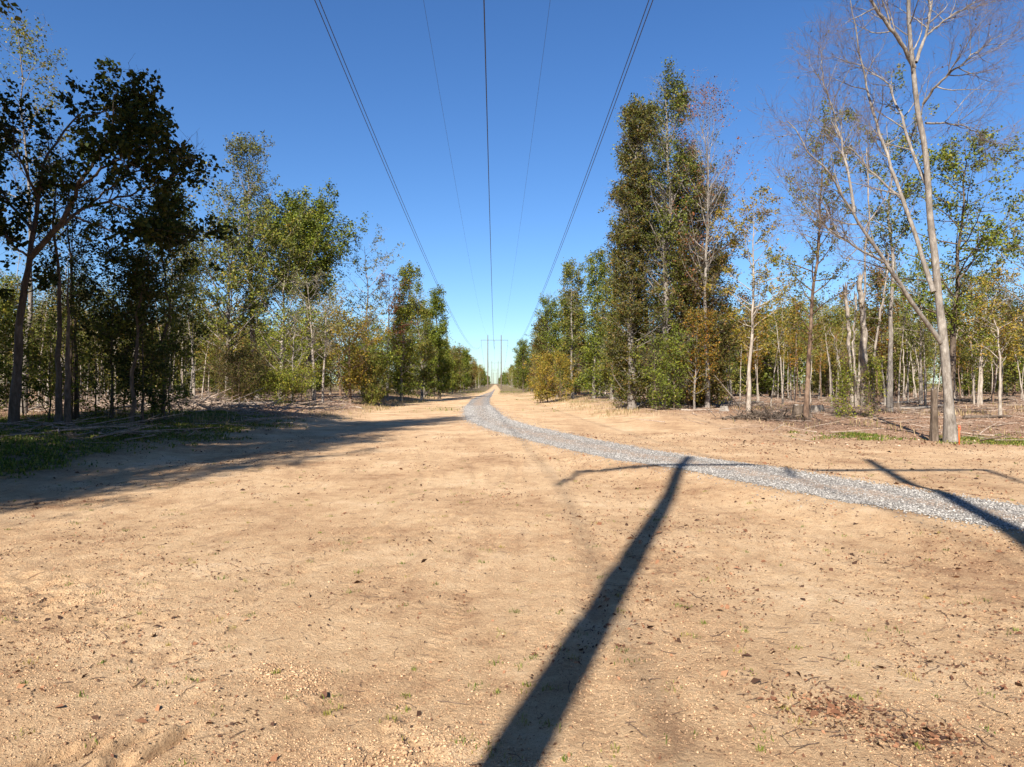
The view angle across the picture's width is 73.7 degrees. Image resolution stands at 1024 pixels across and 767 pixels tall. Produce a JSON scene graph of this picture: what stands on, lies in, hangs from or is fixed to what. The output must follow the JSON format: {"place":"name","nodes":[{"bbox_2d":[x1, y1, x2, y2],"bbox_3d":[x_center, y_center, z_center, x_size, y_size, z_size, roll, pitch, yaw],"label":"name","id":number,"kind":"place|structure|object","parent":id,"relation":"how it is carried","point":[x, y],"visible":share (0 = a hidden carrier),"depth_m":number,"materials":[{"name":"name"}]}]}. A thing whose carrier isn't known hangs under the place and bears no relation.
{"place":"outdoors","nodes":[
{"label":"outdoors","id":0,"kind":"place"},
{"bbox_2d":[289,393,678,420],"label":"dry grass","id":1,"kind":"structure","parent":0,"point":[575,400],"depth_m":72.03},
{"bbox_2d":[0,384,1023,766],"bbox_3d":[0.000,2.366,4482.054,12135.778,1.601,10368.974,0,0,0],"label":"ground","id":2,"kind":"structure","parent":0,"point":[404,426],"depth_m":9.33,"materials":[{"name":"soil"}]},
{"bbox_2d":[0,270,43,411],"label":"leafy sapling","id":3,"kind":"object","parent":2,"relation":"on","point":[2,279],"visible":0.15,"depth_m":46.24,"materials":[{"name":"green plant"}]},
{"bbox_2d":[0,281,64,410],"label":"leafy sapling","id":4,"kind":"object","parent":2,"relation":"on","point":[7,305],"visible":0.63,"depth_m":34.04,"materials":[{"name":"green plant"}]},
{"bbox_2d":[0,278,72,414],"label":"leafy sapling","id":5,"kind":"object","parent":2,"relation":"on","point":[22,406],"visible":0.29,"depth_m":38.70,"materials":[{"name":"green plant"}]},
{"bbox_2d":[0,8,75,413],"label":"slender tree","id":6,"kind":"object","parent":2,"relation":"on","point":[32,41],"visible":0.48,"depth_m":41.66,"materials":[{"name":"green plant"}]},
{"bbox_2d":[4,268,78,409],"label":"leafy sapling","id":7,"kind":"object","parent":2,"relation":"on","point":[42,305],"visible":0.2,"depth_m":47.12,"materials":[{"name":"green plant"}]},
{"bbox_2d":[0,294,96,420],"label":"leafy sapling","id":8,"kind":"object","parent":2,"relation":"on","point":[37,388],"visible":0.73,"depth_m":34.73,"materials":[{"name":"green plant"}]},
{"bbox_2d":[0,126,106,421],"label":"slender tree","id":9,"kind":"object","parent":2,"relation":"on","point":[58,416],"visible":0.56,"depth_m":31.92,"materials":[{"name":"green plant"}]},
{"bbox_2d":[41,265,80,426],"bbox_3d":[-19.816,-1.559,29.928,2.224,7.557,1.487,0,0,16],"label":"broken snag","id":10,"kind":"object","parent":2,"relation":"on","point":[67,405],"visible":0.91,"depth_m":29.93,"materials":[{"name":"brown plant"}]},
{"bbox_2d":[25,261,109,409],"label":"leafy sapling","id":11,"kind":"object","parent":2,"relation":"on","point":[49,291],"visible":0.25,"depth_m":40.77,"materials":[{"name":"green plant"}]},
{"bbox_2d":[24,152,126,418],"bbox_3d":[-23.107,-4.905,35.788,4.947,14.223,4.684,0,0,25],"label":"slender tree","id":12,"kind":"object","parent":2,"relation":"on","point":[75,410],"visible":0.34,"depth_m":35.63,"materials":[{"name":"green plant"}]},
{"bbox_2d":[40,275,138,415],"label":"leafy sapling","id":13,"kind":"object","parent":2,"relation":"on","point":[96,362],"visible":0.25,"depth_m":37.95,"materials":[{"name":"green plant"}]},
{"bbox_2d":[52,236,158,417],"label":"leafy sapling","id":14,"kind":"object","parent":2,"relation":"on","point":[93,282],"visible":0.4,"depth_m":35.17,"materials":[{"name":"green plant"}]},
{"bbox_2d":[56,294,161,419],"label":"leafy sapling","id":15,"kind":"object","parent":2,"relation":"on","point":[103,343],"visible":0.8,"depth_m":33.45,"materials":[{"name":"green plant"}]},
{"bbox_2d":[78,280,165,410],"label":"leafy sapling","id":16,"kind":"object","parent":2,"relation":"on","point":[115,355],"visible":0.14,"depth_m":39.62,"materials":[{"name":"green plant"}]},
{"bbox_2d":[0,56,244,425],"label":"broadleaf tree","id":17,"kind":"object","parent":2,"relation":"on","point":[127,142],"visible":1,"depth_m":29.12,"materials":[{"name":"green plant"}]},
{"bbox_2d":[70,243,212,422],"bbox_3d":[-18.528,-2.301,33.698,6.279,9.109,4.647,0,0,0],"label":"leafy sapling","id":18,"kind":"object","parent":2,"relation":"on","point":[160,347],"visible":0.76,"depth_m":33.45,"materials":[{"name":"green plant"}]},
{"bbox_2d":[99,185,204,421],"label":"slender tree","id":19,"kind":"object","parent":2,"relation":"on","point":[141,272],"visible":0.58,"depth_m":32.87,"materials":[{"name":"green plant"}]},
{"bbox_2d":[0,409,307,481],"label":"grass verge","id":20,"kind":"object","parent":2,"relation":"on","point":[33,446],"depth_m":27.64,"materials":[{"name":"plant"}]},
{"bbox_2d":[101,261,207,415],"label":"leafy sapling","id":21,"kind":"object","parent":2,"relation":"on","point":[160,334],"visible":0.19,"depth_m":38.37,"materials":[{"name":"green plant"}]},
{"bbox_2d":[111,271,203,420],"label":"leafy sapling","id":22,"kind":"object","parent":2,"relation":"on","point":[177,389],"visible":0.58,"depth_m":36.03,"materials":[{"name":"green plant"}]},
{"bbox_2d":[116,178,198,416],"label":"slender tree","id":23,"kind":"object","parent":2,"relation":"on","point":[186,262],"visible":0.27,"depth_m":38.05,"materials":[{"name":"green plant"}]},
{"bbox_2d":[1,301,338,395],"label":"deep wood","id":24,"kind":"object","parent":2,"relation":"on","point":[247,336],"visible":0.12,"depth_m":104.95,"materials":[{"name":"green plant"}]},
{"bbox_2d":[140,219,209,396],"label":"slender tree","id":25,"kind":"object","parent":2,"relation":"on","point":[191,268],"visible":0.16,"depth_m":53.65,"materials":[{"name":"green plant"}]},
{"bbox_2d":[143,304,220,412],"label":"leafy sapling","id":26,"kind":"object","parent":2,"relation":"on","point":[176,359],"visible":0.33,"depth_m":42.66,"materials":[{"name":"green plant"}]},
{"bbox_2d":[7,381,362,419],"bbox_3d":[-25.396,1.517,51.896,28.794,4.024,18.566,0,0,0],"label":"brush pile","id":27,"kind":"object","parent":2,"relation":"on","point":[220,403],"visible":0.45,"depth_m":48.94,"materials":[{"name":"brown wood"}]},
{"bbox_2d":[175,254,218,396],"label":"slender tree","id":28,"kind":"object","parent":2,"relation":"on","point":[194,277],"visible":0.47,"depth_m":55.13,"materials":[{"name":"green plant"}]},
{"bbox_2d":[0,391,409,443],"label":"brush debris","id":29,"kind":"object","parent":2,"relation":"on","point":[121,425],"visible":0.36,"depth_m":30.30,"materials":[{"name":"brown wood"}]},
{"bbox_2d":[148,158,319,397],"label":"broad tree","id":30,"kind":"object","parent":2,"relation":"on","point":[230,283],"visible":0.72,"depth_m":75.38,"materials":[{"name":"green plant"}]},
{"bbox_2d":[208,345,271,404],"bbox_3d":[-23.754,-0.507,59.648,5.322,6.061,7.537,0,0,-20],"label":"green shrub","id":31,"kind":"object","parent":2,"relation":"on","point":[232,361],"visible":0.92,"depth_m":59.33,"materials":[{"name":"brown plant"}]},
{"bbox_2d":[195,333,286,401],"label":"reddish shrub","id":32,"kind":"object","parent":2,"relation":"on","point":[217,346],"visible":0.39,"depth_m":65.03,"materials":[{"name":"brown plant"}]},
{"bbox_2d":[202,130,283,399],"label":"tall tree","id":33,"kind":"object","parent":2,"relation":"on","point":[254,147],"visible":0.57,"depth_m":79.83,"materials":[{"name":"green plant"}]},
{"bbox_2d":[204,230,341,394],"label":"leafy tree","id":34,"kind":"object","parent":2,"relation":"on","point":[294,266],"visible":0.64,"depth_m":76.99,"materials":[{"name":"green plant"}]},
{"bbox_2d":[243,356,323,404],"bbox_3d":[-20.829,-0.045,62.275,5.261,5.362,6.650,0,0,11],"label":"green shrub","id":35,"kind":"object","parent":2,"relation":"on","point":[280,379],"visible":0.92,"depth_m":62.00,"materials":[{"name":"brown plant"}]},
{"bbox_2d":[261,302,342,400],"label":"leafy tree","id":36,"kind":"object","parent":2,"relation":"on","point":[302,340],"visible":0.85,"depth_m":69.47,"materials":[{"name":"green plant"}]},
{"bbox_2d":[242,178,372,397],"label":"round topped tree","id":37,"kind":"object","parent":2,"relation":"on","point":[326,258],"visible":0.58,"depth_m":84.45,"materials":[{"name":"green plant"}]},
{"bbox_2d":[274,267,353,401],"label":"pale trunked tree","id":38,"kind":"object","parent":2,"relation":"on","point":[325,319],"visible":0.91,"depth_m":71.80,"materials":[{"name":"green plant"}]},
{"bbox_2d":[303,296,395,402],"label":"leafy tree","id":39,"kind":"object","parent":2,"relation":"on","point":[351,374],"visible":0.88,"depth_m":77.88,"materials":[{"name":"green plant"}]},
{"bbox_2d":[333,224,404,395],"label":"sparse tree","id":40,"kind":"object","parent":2,"relation":"on","point":[379,284],"visible":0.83,"depth_m":91.69,"materials":[{"name":"green plant"}]},
{"bbox_2d":[351,347,393,405],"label":"green shrub","id":41,"kind":"object","parent":2,"relation":"on","point":[372,397],"visible":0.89,"depth_m":79.18,"materials":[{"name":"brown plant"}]},
{"bbox_2d":[346,321,405,395],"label":"columnar tree","id":42,"kind":"object","parent":2,"relation":"on","point":[390,355],"visible":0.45,"depth_m":89.51,"materials":[{"name":"green plant"}]},
{"bbox_2d":[369,271,419,400],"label":"sparse tree","id":43,"kind":"object","parent":2,"relation":"on","point":[395,306],"visible":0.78,"depth_m":96.52,"materials":[{"name":"green plant"}]},
{"bbox_2d":[385,260,428,400],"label":"columnar tree","id":44,"kind":"object","parent":2,"relation":"on","point":[405,311],"visible":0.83,"depth_m":99.79,"materials":[{"name":"green plant"}]},
{"bbox_2d":[406,289,439,399],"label":"columnar tree","id":45,"kind":"object","parent":2,"relation":"on","point":[425,377],"visible":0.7,"depth_m":111.27,"materials":[{"name":"green plant"}]},
{"bbox_2d":[421,284,458,398],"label":"columnar tree","id":46,"kind":"object","parent":2,"relation":"on","point":[435,338],"visible":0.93,"depth_m":123.34,"materials":[{"name":"green plant"}]},
{"bbox_2d":[450,346,465,392],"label":"columnar tree","id":47,"kind":"object","parent":2,"relation":"on","point":[460,365],"visible":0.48,"depth_m":202.18,"materials":[{"name":"green plant"}]},
{"bbox_2d":[460,349,471,390],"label":"columnar tree","id":48,"kind":"object","parent":2,"relation":"on","point":[465,361],"visible":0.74,"depth_m":234.19,"materials":[{"name":"green plant"}]},
{"bbox_2d":[487,335,501,388],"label":"transmission pylon","id":49,"kind":"object","parent":2,"relation":"on","point":[487,361],"visible":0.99,"depth_m":331.85,"materials":[{"name":"silver metal"}]},
{"bbox_2d":[499,0,652,375],"bbox_3d":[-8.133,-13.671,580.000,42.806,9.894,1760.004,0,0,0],"label":"power cable","id":50,"kind":"object","parent":49,"relation":"hanging from","point":[601,139],"visible":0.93,"depth_m":36.34,"materials":[{"name":"grey metal"}]},
{"bbox_2d":[2,457,1018,766],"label":"grass sprouts","id":51,"kind":"object","parent":2,"relation":"on","point":[564,759],"depth_m":6.84,"materials":[{"name":"plant"}]},
{"bbox_2d":[0,423,1023,766],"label":"soil clods","id":52,"kind":"object","parent":2,"relation":"on","point":[372,751],"visible":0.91,"depth_m":6.59,"materials":[{"name":"soil"}]},
{"bbox_2d":[0,417,1023,766],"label":"leaf litter","id":53,"kind":"object","parent":2,"relation":"on","point":[832,709],"visible":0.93,"depth_m":7.97,"materials":[{"name":"plant"}]},
{"bbox_2d":[0,396,1023,449],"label":"wood chips","id":54,"kind":"object","parent":2,"relation":"on","point":[650,412],"visible":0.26,"depth_m":40.40,"materials":[{"name":"wood"}]},
{"bbox_2d":[2,452,1023,766],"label":"twigs","id":55,"kind":"object","parent":2,"relation":"on","point":[612,640],"visible":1,"depth_m":6.99,"materials":[{"name":"wood"}]},
{"bbox_2d":[508,339,531,391],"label":"columnar tree","id":56,"kind":"object","parent":2,"relation":"on","point":[521,371],"visible":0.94,"depth_m":214.56,"materials":[{"name":"green plant"}]},
{"bbox_2d":[185,307,874,395],"bbox_3d":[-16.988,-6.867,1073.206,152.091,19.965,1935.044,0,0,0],"label":"wood","id":57,"kind":"object","parent":2,"relation":"on","point":[484,377],"visible":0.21,"depth_m":114.93,"materials":[{"name":"green plant"}]},
{"bbox_2d":[527,313,567,396],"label":"columnar tree","id":58,"kind":"object","parent":2,"relation":"on","point":[536,340],"visible":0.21,"depth_m":125.03,"materials":[{"name":"green plant"}]},
{"bbox_2d":[522,346,579,402],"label":"yellowing shrub","id":59,"kind":"object","parent":2,"relation":"on","point":[548,364],"visible":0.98,"depth_m":97.56,"materials":[{"name":"yellow plant"}]},
{"bbox_2d":[533,288,574,397],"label":"columnar tree","id":60,"kind":"object","parent":2,"relation":"on","point":[550,312],"visible":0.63,"depth_m":117.27,"materials":[{"name":"green plant"}]},
{"bbox_2d":[552,257,589,397],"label":"columnar tree","id":61,"kind":"object","parent":2,"relation":"on","point":[569,271],"visible":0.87,"depth_m":105.78,"materials":[{"name":"green plant"}]},
{"bbox_2d":[555,284,602,394],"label":"columnar tree","id":62,"kind":"object","parent":2,"relation":"on","point":[581,345],"visible":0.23,"depth_m":126.50,"materials":[{"name":"green plant"}]},
{"bbox_2d":[575,247,612,398],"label":"columnar tree","id":63,"kind":"object","parent":2,"relation":"on","point":[596,301],"visible":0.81,"depth_m":95.27,"materials":[{"name":"green plant"}]},
{"bbox_2d":[591,248,624,398],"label":"columnar tree","id":64,"kind":"object","parent":2,"relation":"on","point":[611,389],"visible":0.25,"depth_m":92.07,"materials":[{"name":"green plant"}]},
{"bbox_2d":[589,95,668,409],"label":"columnar tree","id":65,"kind":"object","parent":2,"relation":"on","point":[620,191],"visible":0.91,"depth_m":61.22,"materials":[{"name":"green plant"}]},
{"bbox_2d":[600,172,681,405],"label":"columnar tree","id":66,"kind":"object","parent":2,"relation":"on","point":[620,393],"visible":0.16,"depth_m":65.69,"materials":[{"name":"green plant"}]},
{"bbox_2d":[606,100,675,405],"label":"leafy tree","id":67,"kind":"object","parent":2,"relation":"on","point":[660,126],"visible":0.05,"depth_m":67.77,"materials":[{"name":"green plant"}]},
{"bbox_2d":[630,320,696,409],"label":"leafy sapling","id":68,"kind":"object","parent":2,"relation":"on","point":[665,384],"visible":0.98,"depth_m":56.56,"materials":[{"name":"green plant"}]},
{"bbox_2d":[608,56,727,407],"bbox_3d":[14.372,-13.423,62.337,9.976,31.887,8.549,0,0,27],"label":"columnar tree","id":69,"kind":"object","parent":2,"relation":"on","point":[665,221],"visible":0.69,"depth_m":61.52,"materials":[{"name":"green plant"}]},
{"bbox_2d":[640,133,730,406],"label":"leafy tree","id":70,"kind":"object","parent":2,"relation":"on","point":[710,232],"visible":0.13,"depth_m":64.86,"materials":[{"name":"green plant"}]},
{"bbox_2d":[665,304,724,408],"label":"leafy sapling","id":71,"kind":"object","parent":2,"relation":"on","point":[692,318],"visible":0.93,"depth_m":57.52,"materials":[{"name":"green plant"}]},
{"bbox_2d":[642,167,752,407],"bbox_3d":[17.009,-8.783,62.912,10.707,22.591,11.351,0,0,0],"label":"columnar tree","id":72,"kind":"object","parent":2,"relation":"on","point":[696,217],"visible":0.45,"depth_m":61.37,"materials":[{"name":"green plant"}]},
{"bbox_2d":[657,68,765,407],"bbox_3d":[17.167,-12.552,58.718,7.060,30.144,9.412,0,0,-15],"label":"sparse tree","id":73,"kind":"object","parent":2,"relation":"on","point":[706,265],"visible":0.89,"depth_m":59.74,"materials":[{"name":"brown plant"}]},
{"bbox_2d":[673,246,757,407],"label":"leafy tree","id":74,"kind":"object","parent":2,"relation":"on","point":[722,354],"visible":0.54,"depth_m":61.07,"materials":[{"name":"green leaves"},{"name":"brown bark"}]},
{"bbox_2d":[724,288,769,406],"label":"slender tree","id":75,"kind":"object","parent":2,"relation":"on","point":[746,330],"visible":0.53,"depth_m":62.92,"materials":[{"name":"green plant"}]},
{"bbox_2d":[702,400,811,421],"bbox_3d":[16.671,2.229,45.288,7.077,2.264,6.662,0,0,0],"label":"root pile","id":76,"kind":"object","parent":2,"relation":"on","point":[765,413],"visible":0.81,"depth_m":45.06,"materials":[{"name":"brown plant"}]},
{"bbox_2d":[700,173,815,411],"bbox_3d":[20.290,-7.194,55.583,9.928,19.452,7.714,0,0,-24],"label":"pale trunked tree","id":77,"kind":"object","parent":2,"relation":"on","point":[766,274],"visible":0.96,"depth_m":55.25,"materials":[{"name":"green plant"}]},
{"bbox_2d":[763,288,806,406],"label":"slender tree","id":78,"kind":"object","parent":2,"relation":"on","point":[781,333],"visible":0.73,"depth_m":63.00,"materials":[{"name":"green plant"}]},
{"bbox_2d":[772,298,816,401],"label":"slender tree","id":79,"kind":"object","parent":2,"relation":"on","point":[796,353],"visible":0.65,"depth_m":77.54,"materials":[{"name":"green plant"}]},
{"bbox_2d":[780,295,814,401],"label":"slender tree","id":80,"kind":"object","parent":2,"relation":"on","point":[796,340],"visible":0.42,"depth_m":80.36,"materials":[{"name":"green plant"}]},
{"bbox_2d":[576,393,1023,441],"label":"brush debris","id":81,"kind":"object","parent":2,"relation":"on","point":[882,406],"visible":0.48,"depth_m":52.40,"materials":[{"name":"brown wood"}]},
{"bbox_2d":[764,98,861,418],"bbox_3d":[19.957,-7.967,45.183,6.024,21.297,5.510,0,0,31],"label":"slender tree","id":82,"kind":"object","parent":2,"relation":"on","point":[812,313],"visible":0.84,"depth_m":44.86,"materials":[{"name":"brown plant"}]},
{"bbox_2d":[797,315,837,403],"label":"slender tree","id":83,"kind":"object","parent":2,"relation":"on","point":[814,319],"visible":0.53,"depth_m":71.86,"materials":[{"name":"green plant"}]},
{"bbox_2d":[812,314,836,401],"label":"slender tree","id":84,"kind":"object","parent":2,"relation":"on","point":[820,363],"visible":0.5,"depth_m":83.23,"materials":[{"name":"green plant"}]},
{"bbox_2d":[668,301,1023,397],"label":"deep wood","id":85,"kind":"object","parent":2,"relation":"on","point":[963,379],"visible":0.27,"depth_m":104.76,"materials":[{"name":"green plant"}]},
{"bbox_2d":[824,348,888,417],"bbox_3d":[23.313,0.198,46.002,4.116,5.312,2.620,0,0,0],"label":"vine shrub","id":86,"kind":"object","parent":2,"relation":"on","point":[847,378],"visible":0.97,"depth_m":45.88,"materials":[{"name":"green plant"}]},
{"bbox_2d":[813,136,901,405],"bbox_3d":[23.884,-7.705,47.013,5.790,18.596,3.198,0,0,10],"label":"broken snag","id":87,"kind":"object","parent":2,"relation":"on","point":[863,349],"visible":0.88,"depth_m":47.00,"materials":[{"name":"beige plant"}]},
{"bbox_2d":[854,266,901,404],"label":"slender tree","id":88,"kind":"object","parent":2,"relation":"on","point":[887,307],"visible":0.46,"depth_m":68.07,"materials":[{"name":"green plant"}]},
{"bbox_2d":[841,261,920,405],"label":"slender tree","id":89,"kind":"object","parent":2,"relation":"on","point":[879,274],"visible":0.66,"depth_m":66.83,"materials":[{"name":"green plant"}]},
{"bbox_2d":[739,0,1023,441],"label":"bare tree","id":90,"kind":"object","parent":2,"relation":"on","point":[950,433],"visible":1,"depth_m":32.86,"materials":[{"name":"grey plant"}]},
{"bbox_2d":[839,60,943,410],"bbox_3d":[29.535,-10.949,53.647,7.153,26.953,7.580,0,0,19],"label":"bare tree","id":91,"kind":"object","parent":2,"relation":"on","point":[889,394],"visible":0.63,"depth_m":53.81,"materials":[{"name":"brown plant"}]},
{"bbox_2d":[779,430,1023,445],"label":"grass verge","id":92,"kind":"object","parent":2,"relation":"on","point":[854,434],"depth_m":34.12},
{"bbox_2d":[886,288,922,399],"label":"slender tree","id":93,"kind":"object","parent":2,"relation":"on","point":[903,341],"visible":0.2,"depth_m":84.47,"materials":[{"name":"green plant"}]},
{"bbox_2d":[893,274,922,402],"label":"slender tree","id":94,"kind":"object","parent":2,"relation":"on","point":[898,400],"visible":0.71,"depth_m":63.89,"materials":[{"name":"green plant"}]},
{"bbox_2d":[870,245,973,403],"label":"leafy tree","id":95,"kind":"object","parent":2,"relation":"on","point":[920,356],"visible":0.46,"depth_m":69.91,"materials":[{"name":"green plant"}]},
{"bbox_2d":[929,387,938,440],"bbox_3d":[20.801,1.529,33.600,0.459,2.728,0.473,0,0,0],"label":"tree stump","id":96,"kind":"object","parent":2,"relation":"on","point":[934,433],"visible":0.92,"depth_m":33.48,"materials":[{"name":"wood"}]},
{"bbox_2d":[917,304,966,388],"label":"slender tree","id":97,"kind":"object","parent":2,"relation":"on","point":[934,341],"visible":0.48,"depth_m":62.95,"materials":[{"name":"green plant"}]},
{"bbox_2d":[869,125,1023,399],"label":"broadleaf tree","id":98,"kind":"object","parent":2,"relation":"on","point":[953,314],"visible":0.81,"depth_m":51.18,"materials":[{"name":"green plant"}]},
{"bbox_2d":[942,255,1022,404],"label":"leafy tree","id":99,"kind":"object","parent":2,"relation":"on","point":[968,350],"visible":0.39,"depth_m":65.94,"materials":[{"name":"green plant"}]},
{"bbox_2d":[960,256,1023,417],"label":"pale trunked tree","id":100,"kind":"object","parent":2,"relation":"on","point":[1012,328],"visible":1,"depth_m":46.28,"materials":[{"name":"green plant"}]},
{"bbox_2d":[969,278,1014,401],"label":"slender tree","id":101,"kind":"object","parent":2,"relation":"on","point":[1003,294],"visible":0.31,"depth_m":68.96,"materials":[{"name":"green plant"}]},
{"bbox_2d":[973,190,1023,353],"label":"broadleaf tree","id":102,"kind":"object","parent":2,"relation":"on","point":[1019,305],"visible":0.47,"depth_m":62.35,"materials":[{"name":"green plant"}]},
{"bbox_2d":[0,395,1023,435],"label":"dry grass","id":103,"kind":"structure","parent":0,"point":[891,426],"depth_m":42.90,"materials":[{"name":"plant"}]},
{"bbox_2d":[0,0,1023,383],"label":"sky","id":104,"kind":"structure","parent":0,"point":[225,67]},
{"bbox_2d":[452,389,1023,547],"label":"gravel road","id":105,"kind":"structure","parent":0,"point":[482,400],"depth_m":18.35,"materials":[{"name":"gravel"}]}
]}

